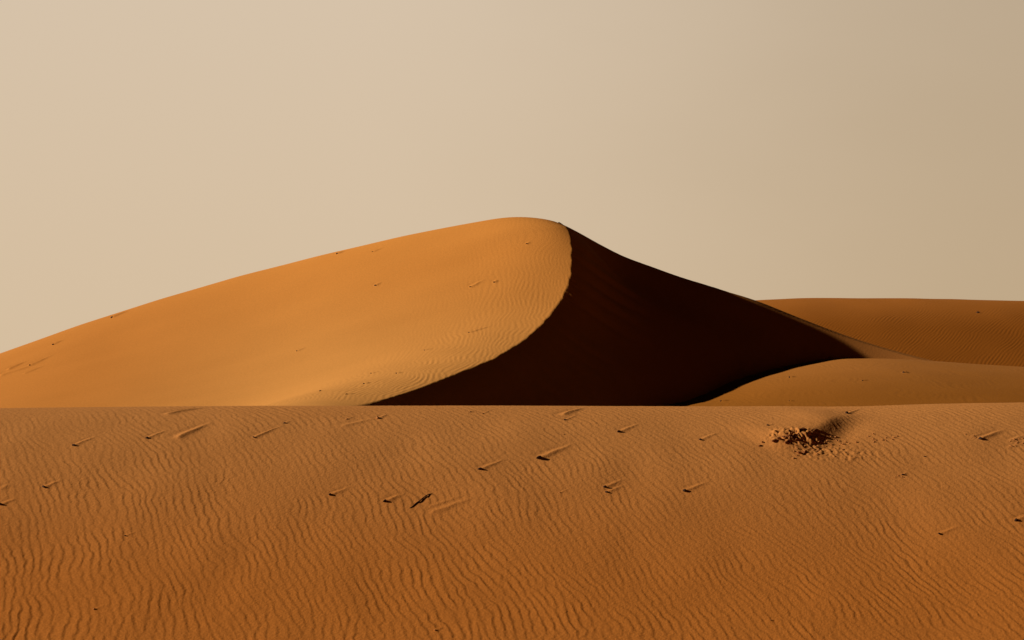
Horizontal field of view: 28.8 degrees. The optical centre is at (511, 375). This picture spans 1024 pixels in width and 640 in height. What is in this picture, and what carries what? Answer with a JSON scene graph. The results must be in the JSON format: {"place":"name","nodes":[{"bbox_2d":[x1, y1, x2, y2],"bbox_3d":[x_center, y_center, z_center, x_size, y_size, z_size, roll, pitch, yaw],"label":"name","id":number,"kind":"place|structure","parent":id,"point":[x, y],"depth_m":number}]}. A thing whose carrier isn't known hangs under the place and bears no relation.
{"place":"outdoors","nodes":[
{"label":"outdoors","id":0,"kind":"place"},
{"bbox_2d":[0,217,932,407],"bbox_3d":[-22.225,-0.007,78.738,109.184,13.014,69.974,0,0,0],"label":"great dune","id":1,"kind":"structure","parent":0,"point":[557,314],"depth_m":75.11},
{"bbox_2d":[0,402,1023,639],"bbox_3d":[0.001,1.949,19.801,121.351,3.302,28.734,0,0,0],"label":"dune","id":2,"kind":"structure","parent":0,"point":[225,522],"depth_m":20.88},
{"bbox_2d":[0,0,1023,352],"label":"sky","id":3,"kind":"structure","parent":0,"point":[151,150]},
{"bbox_2d":[666,358,1023,406],"bbox_3d":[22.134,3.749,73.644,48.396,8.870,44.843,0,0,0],"label":"dune","id":4,"kind":"structure","parent":0,"point":[833,383],"depth_m":71.60},
{"bbox_2d":[756,298,1023,366],"bbox_3d":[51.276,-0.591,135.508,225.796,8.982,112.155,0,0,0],"label":"dune","id":5,"kind":"structure","parent":0,"point":[991,332],"depth_m":119.15}
]}

